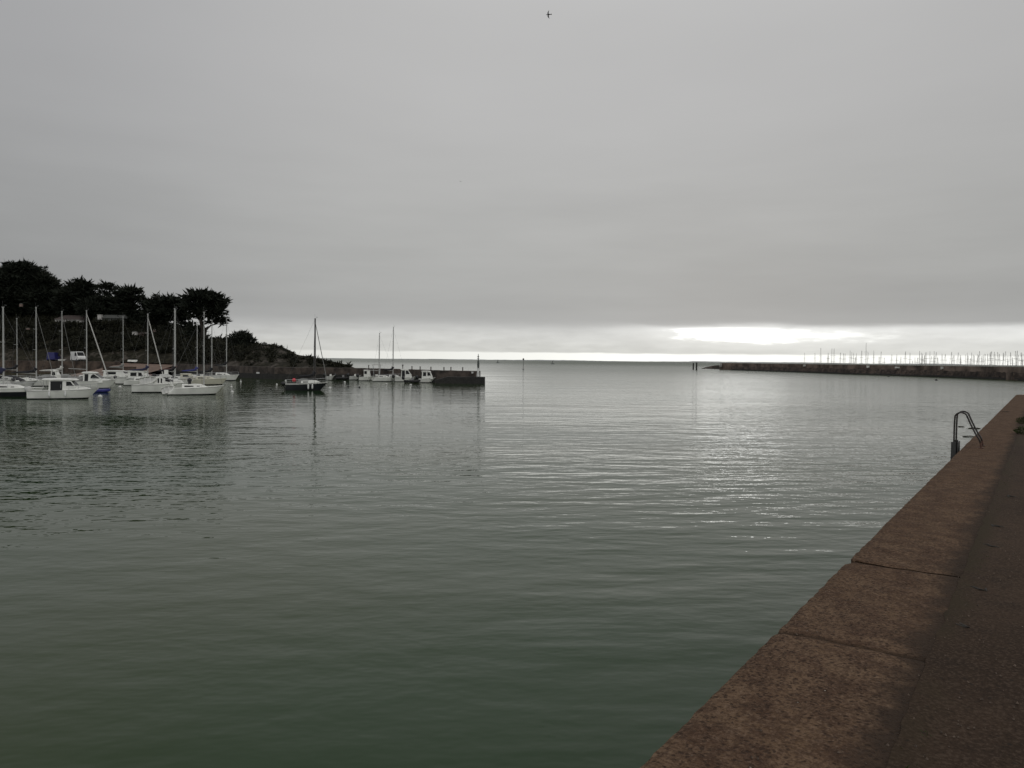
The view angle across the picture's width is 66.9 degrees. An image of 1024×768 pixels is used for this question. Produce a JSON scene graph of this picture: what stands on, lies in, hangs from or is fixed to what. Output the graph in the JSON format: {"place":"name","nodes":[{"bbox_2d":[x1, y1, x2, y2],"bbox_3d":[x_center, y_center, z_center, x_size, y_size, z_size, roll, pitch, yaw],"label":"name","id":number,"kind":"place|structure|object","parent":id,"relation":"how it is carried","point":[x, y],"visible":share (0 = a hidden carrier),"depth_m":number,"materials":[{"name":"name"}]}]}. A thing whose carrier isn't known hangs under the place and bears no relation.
{"place":"outdoors","nodes":[
{"label":"outdoors","id":0,"kind":"place"},
{"bbox_2d":[0,324,353,368],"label":"hill","id":1,"kind":"structure","parent":0,"point":[24,355],"depth_m":201.51,"materials":[{"name":"green plant"}]},
{"bbox_2d":[0,258,64,316],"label":"cypress tree","id":2,"kind":"object","parent":1,"relation":"on","point":[26,284],"visible":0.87,"depth_m":229.03,"materials":[{"name":"green plant"}]},
{"bbox_2d":[55,315,87,327],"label":"house","id":3,"kind":"structure","parent":1,"relation":"on","point":[73,317],"depth_m":222.80,"materials":[{"name":"grey tile"}]},
{"bbox_2d":[48,275,107,314],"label":"cypress tree","id":4,"kind":"object","parent":1,"relation":"on","point":[68,293],"visible":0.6,"depth_m":227.43,"materials":[{"name":"green plant"}]},
{"bbox_2d":[71,278,117,317],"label":"pine tree","id":5,"kind":"object","parent":1,"relation":"on","point":[97,302],"visible":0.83,"depth_m":225.80,"materials":[{"name":"green plant"}]},
{"bbox_2d":[97,314,127,327],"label":"slate roof house","id":6,"kind":"structure","parent":1,"relation":"on","point":[112,317],"depth_m":220.90,"materials":[{"name":"grey"}]},
{"bbox_2d":[103,283,146,323],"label":"umbrella pine","id":7,"kind":"object","parent":1,"relation":"on","point":[126,299],"visible":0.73,"depth_m":224.45,"materials":[{"name":"green plant"}]},
{"bbox_2d":[132,292,171,325],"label":"cypress tree","id":8,"kind":"object","parent":1,"relation":"on","point":[151,303],"visible":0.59,"depth_m":221.69,"materials":[{"name":"green plant"}]},
{"bbox_2d":[151,292,196,329],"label":"pine tree","id":9,"kind":"object","parent":1,"relation":"on","point":[170,300],"visible":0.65,"depth_m":219.77,"materials":[{"name":"green plant"}]},
{"bbox_2d":[0,311,352,367],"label":"undergrowth","id":10,"kind":"object","parent":1,"relation":"on","point":[116,342],"visible":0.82,"depth_m":209.17,"materials":[{"name":"green plant"}]},
{"bbox_2d":[176,287,232,339],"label":"monterey pine","id":11,"kind":"object","parent":1,"relation":"on","point":[197,303],"visible":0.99,"depth_m":208.38,"materials":[{"name":"green plant"}]},
{"bbox_2d":[225,329,257,348],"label":"round bush","id":12,"kind":"object","parent":1,"relation":"on","point":[240,338],"visible":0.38,"depth_m":197.17,"materials":[{"name":"green plant"}]},
{"bbox_2d":[0,358,1023,767],"bbox_3d":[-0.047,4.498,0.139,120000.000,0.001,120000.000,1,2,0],"label":"water","id":13,"kind":"structure","parent":0,"point":[566,564],"depth_m":18.31,"materials":[{"name":"grey liquid"}]},
{"bbox_2d":[0,375,25,385],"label":"motor boat","id":14,"kind":"object","parent":13,"relation":"on","point":[15,378],"visible":0.38,"depth_m":94.32,"materials":[{"name":"paint"}]},
{"bbox_2d":[0,315,34,380],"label":"sailing boat","id":15,"kind":"object","parent":13,"relation":"on","point":[14,367],"visible":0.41,"depth_m":117.09,"materials":[{"name":"paint"}]},
{"bbox_2d":[0,301,43,396],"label":"sailing boat","id":16,"kind":"object","parent":13,"relation":"on","point":[9,390],"visible":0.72,"depth_m":83.09,"materials":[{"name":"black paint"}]},
{"bbox_2d":[11,377,37,386],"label":"motor boat","id":17,"kind":"object","parent":13,"relation":"on","point":[26,379],"visible":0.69,"depth_m":106.58,"materials":[{"name":"paint"}]},
{"bbox_2d":[0,307,53,385],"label":"sailing boat","id":18,"kind":"object","parent":13,"relation":"on","point":[31,379],"visible":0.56,"depth_m":111.42,"materials":[{"name":"paint"}]},
{"bbox_2d":[35,370,60,379],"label":"motor boat","id":19,"kind":"object","parent":13,"relation":"on","point":[56,373],"visible":0.16,"depth_m":116.31,"materials":[{"name":"paint"}]},
{"bbox_2d":[39,311,75,375],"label":"sailing boat","id":20,"kind":"object","parent":13,"relation":"on","point":[61,367],"visible":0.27,"depth_m":127.66,"materials":[{"name":"paint"}]},
{"bbox_2d":[0,360,120,372],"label":"quay wall","id":21,"kind":"structure","parent":13,"relation":"in","point":[79,366],"depth_m":197.68,"materials":[{"name":"stone"}]},
{"bbox_2d":[47,352,59,360],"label":"parked van","id":22,"kind":"object","parent":21,"relation":"on","point":[53,356],"visible":0.85,"depth_m":200.13,"materials":[{"name":"blue paint"}]},
{"bbox_2d":[70,352,85,360],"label":"parked van","id":23,"kind":"object","parent":21,"relation":"on","point":[77,356],"visible":0.83,"depth_m":199.39,"materials":[{"name":"white paint"}]},
{"bbox_2d":[24,378,98,398],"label":"motor boat","id":24,"kind":"object","parent":13,"relation":"on","point":[71,386],"visible":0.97,"depth_m":79.55,"materials":[{"name":"paint"}]},
{"bbox_2d":[61,374,76,377],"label":"motor boat","id":25,"kind":"object","parent":13,"relation":"on","point":[65,375],"visible":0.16,"depth_m":121.88,"materials":[{"name":"paint"}]},
{"bbox_2d":[68,309,108,377],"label":"sailing boat","id":26,"kind":"object","parent":13,"relation":"on","point":[81,375],"visible":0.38,"depth_m":131.43,"materials":[{"name":"paint"}]},
{"bbox_2d":[67,371,115,388],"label":"motor boat","id":27,"kind":"object","parent":13,"relation":"on","point":[95,379],"visible":0.7,"depth_m":104.71,"materials":[{"name":"paint"}]},
{"bbox_2d":[95,389,109,391],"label":"dinghy","id":28,"kind":"object","parent":13,"relation":"on","point":[103,390],"visible":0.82,"depth_m":94.90,"materials":[{"name":"blue plastic"}]},
{"bbox_2d":[102,370,127,379],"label":"motor boat","id":29,"kind":"object","parent":13,"relation":"on","point":[120,373],"visible":0.32,"depth_m":133.50,"materials":[{"name":"paint"}]},
{"bbox_2d":[73,362,171,375],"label":"slipway","id":30,"kind":"structure","parent":13,"relation":"in","point":[151,368],"depth_m":190.90,"materials":[{"name":"concrete"}]},
{"bbox_2d":[102,366,135,372],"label":"stone wall","id":31,"kind":"structure","parent":30,"relation":"on","point":[126,368],"depth_m":175.60,"materials":[{"name":"stone"}]},
{"bbox_2d":[107,321,137,369],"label":"sailing boat","id":32,"kind":"object","parent":13,"relation":"on","point":[122,365],"visible":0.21,"depth_m":150.29,"materials":[{"name":"paint"}]},
{"bbox_2d":[113,371,159,383],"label":"motor boat","id":33,"kind":"object","parent":13,"relation":"on","point":[135,374],"visible":0.37,"depth_m":123.84,"materials":[{"name":"paint"}]},
{"bbox_2d":[123,310,162,384],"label":"sailing boat","id":34,"kind":"object","parent":13,"relation":"on","point":[134,381],"visible":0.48,"depth_m":119.59,"materials":[{"name":"paint"}]},
{"bbox_2d":[131,370,187,392],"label":"motor boat","id":35,"kind":"object","parent":13,"relation":"on","point":[162,380],"visible":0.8,"depth_m":95.85,"materials":[{"name":"paint"}]},
{"bbox_2d":[139,376,157,384],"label":"dinghy","id":36,"kind":"object","parent":35,"relation":"on","point":[146,380],"visible":1,"depth_m":95.55,"materials":[{"name":"white plastic"}]},
{"bbox_2d":[150,306,192,383],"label":"sailing boat","id":37,"kind":"object","parent":13,"relation":"on","point":[172,369],"visible":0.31,"depth_m":116.77,"materials":[{"name":"paint"}]},
{"bbox_2d":[159,308,199,378],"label":"sailing boat","id":38,"kind":"object","parent":13,"relation":"on","point":[177,376],"visible":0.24,"depth_m":129.82,"materials":[{"name":"paint"}]},
{"bbox_2d":[173,373,195,379],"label":"motor boat","id":39,"kind":"object","parent":13,"relation":"on","point":[184,375],"visible":0.28,"depth_m":125.15,"materials":[{"name":"paint"}]},
{"bbox_2d":[176,324,210,376],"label":"sailing boat","id":40,"kind":"object","parent":13,"relation":"on","point":[194,369],"visible":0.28,"depth_m":138.48,"materials":[{"name":"paint"}]},
{"bbox_2d":[166,310,222,394],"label":"sailing boat","id":41,"kind":"object","parent":13,"relation":"on","point":[189,388],"visible":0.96,"depth_m":91.49,"materials":[{"name":"paint"}]},
{"bbox_2d":[160,385,174,394],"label":"dinghy","id":42,"kind":"object","parent":41,"relation":"on","point":[166,389],"visible":1,"depth_m":90.57,"materials":[{"name":"white plastic"}]},
{"bbox_2d":[187,320,226,384],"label":"sailing boat","id":43,"kind":"object","parent":13,"relation":"on","point":[210,380],"visible":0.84,"depth_m":124.31,"materials":[{"name":"metal"}]},
{"bbox_2d":[212,315,238,380],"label":"sailing boat","id":44,"kind":"object","parent":13,"relation":"on","point":[230,377],"visible":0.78,"depth_m":147.51,"materials":[{"name":"paint"}]},
{"bbox_2d":[281,318,327,389],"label":"sailing boat","id":45,"kind":"object","parent":13,"relation":"on","point":[301,384],"visible":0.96,"depth_m":107.41,"materials":[{"name":"black paint"}]},
{"bbox_2d":[172,364,484,383],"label":"stone mole","id":46,"kind":"object","parent":13,"relation":"in","point":[453,377],"visible":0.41,"depth_m":162.19},
{"bbox_2d":[476,354,479,376],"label":"harbour beacon","id":47,"kind":"object","parent":46,"relation":"on","point":[478,368],"visible":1,"depth_m":144.74,"materials":[{"name":"white paint"}]},
{"bbox_2d":[323,373,334,379],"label":"motor boat","id":48,"kind":"object","parent":13,"relation":"on","point":[330,377],"visible":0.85,"depth_m":157.76,"materials":[{"name":"paint"}]},
{"bbox_2d":[334,373,348,379],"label":"inflatable boat","id":49,"kind":"object","parent":13,"relation":"on","point":[342,377],"visible":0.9,"depth_m":162.05,"materials":[{"name":"black rubber"}]},
{"bbox_2d":[346,373,360,379],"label":"motor boat","id":50,"kind":"object","parent":13,"relation":"on","point":[354,377],"visible":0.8,"depth_m":161.19,"materials":[{"name":"paint"}]},
{"bbox_2d":[356,370,372,380],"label":"motor boat","id":51,"kind":"object","parent":13,"relation":"on","point":[367,376],"visible":0.95,"depth_m":156.66,"materials":[{"name":"paint"}]},
{"bbox_2d":[370,364,385,379],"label":"motor boat","id":52,"kind":"object","parent":13,"relation":"on","point":[376,375],"visible":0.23,"depth_m":160.30,"materials":[{"name":"paint"}]},
{"bbox_2d":[372,332,393,380],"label":"sailing boat","id":53,"kind":"object","parent":13,"relation":"on","point":[382,377],"visible":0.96,"depth_m":153.22,"materials":[{"name":"paint"}]},
{"bbox_2d":[383,327,401,380],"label":"sailing boat","id":54,"kind":"object","parent":13,"relation":"on","point":[396,376],"visible":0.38,"depth_m":158.43,"materials":[{"name":"paint"}]},
{"bbox_2d":[392,369,414,381],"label":"motor boat","id":55,"kind":"object","parent":13,"relation":"on","point":[406,374],"visible":0.73,"depth_m":152.59,"materials":[{"name":"paint"}]},
{"bbox_2d":[402,376,420,382],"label":"inflatable boat","id":56,"kind":"object","parent":13,"relation":"on","point":[412,380],"visible":0.98,"depth_m":145.05,"materials":[{"name":"black rubber"}]},
{"bbox_2d":[415,371,435,382],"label":"motor boat","id":57,"kind":"object","parent":13,"relation":"on","point":[427,376],"visible":0.91,"depth_m":147.62,"materials":[{"name":"paint"}]},
{"bbox_2d":[640,395,1023,767],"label":"harbour wall","id":58,"kind":"structure","parent":13,"relation":"in","point":[855,720],"depth_m":4.43,"materials":[{"name":"concrete"}]},
{"bbox_2d":[951,411,984,458],"bbox_3d":[9.238,2.632,15.762,0.562,4.155,0.580,2,2,35],"label":"quay ladder","id":59,"kind":"object","parent":58,"relation":"attached to","point":[955,446],"visible":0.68,"depth_m":15.64,"materials":[{"name":"grey metal"}]},
{"bbox_2d":[701,363,1023,380],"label":"breakwater","id":60,"kind":"object","parent":13,"relation":"in","point":[997,373],"visible":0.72,"depth_m":301.68,"materials":[{"name":"stone"}]},
{"bbox_2d":[0,0,1023,364],"label":"sky","id":61,"kind":"structure","parent":0,"point":[642,180],"materials":[{"name":"grey"}]},
{"bbox_2d":[332,358,1015,365],"bbox_3d":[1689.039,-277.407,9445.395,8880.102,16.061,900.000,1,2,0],"label":"coast","id":62,"kind":"structure","parent":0,"point":[681,361],"depth_m":9080.94},
{"bbox_2d":[886,423,1023,767],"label":"path","id":63,"kind":"structure","parent":0,"point":[997,741],"depth_m":4.25,"materials":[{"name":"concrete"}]},
{"bbox_2d":[691,431,1023,763],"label":"grit","id":64,"kind":"object","parent":63,"relation":"on","point":[887,744],"visible":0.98,"depth_m":4.35,"materials":[{"name":"brown gravel"}]},
{"bbox_2d":[954,622,969,627],"bbox_3d":[2.852,1.536,4.905,0.065,0.034,0.108,0,2,-11],"label":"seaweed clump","id":65,"kind":"object","parent":63,"relation":"on","point":[964,625],"visible":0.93,"depth_m":4.90,"materials":[{"name":"green plant"}]},
{"bbox_2d":[970,586,988,591],"bbox_3d":[3.450,1.516,5.716,0.137,0.034,0.122,1,2,9],"label":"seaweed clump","id":66,"kind":"object","parent":63,"relation":"on","point":[985,589],"visible":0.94,"depth_m":5.70,"materials":[{"name":"green plant"}]},
{"bbox_2d":[1013,426,1023,433],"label":"weed tuft","id":67,"kind":"object","parent":63,"relation":"on","point":[1019,429],"visible":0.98,"depth_m":18.66,"materials":[{"name":"green plant"}]},
{"bbox_2d":[1015,417,1023,423],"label":"weed tuft","id":68,"kind":"object","parent":63,"relation":"on","point":[1020,420],"visible":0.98,"depth_m":22.02,"materials":[{"name":"green plant"}]}
]}

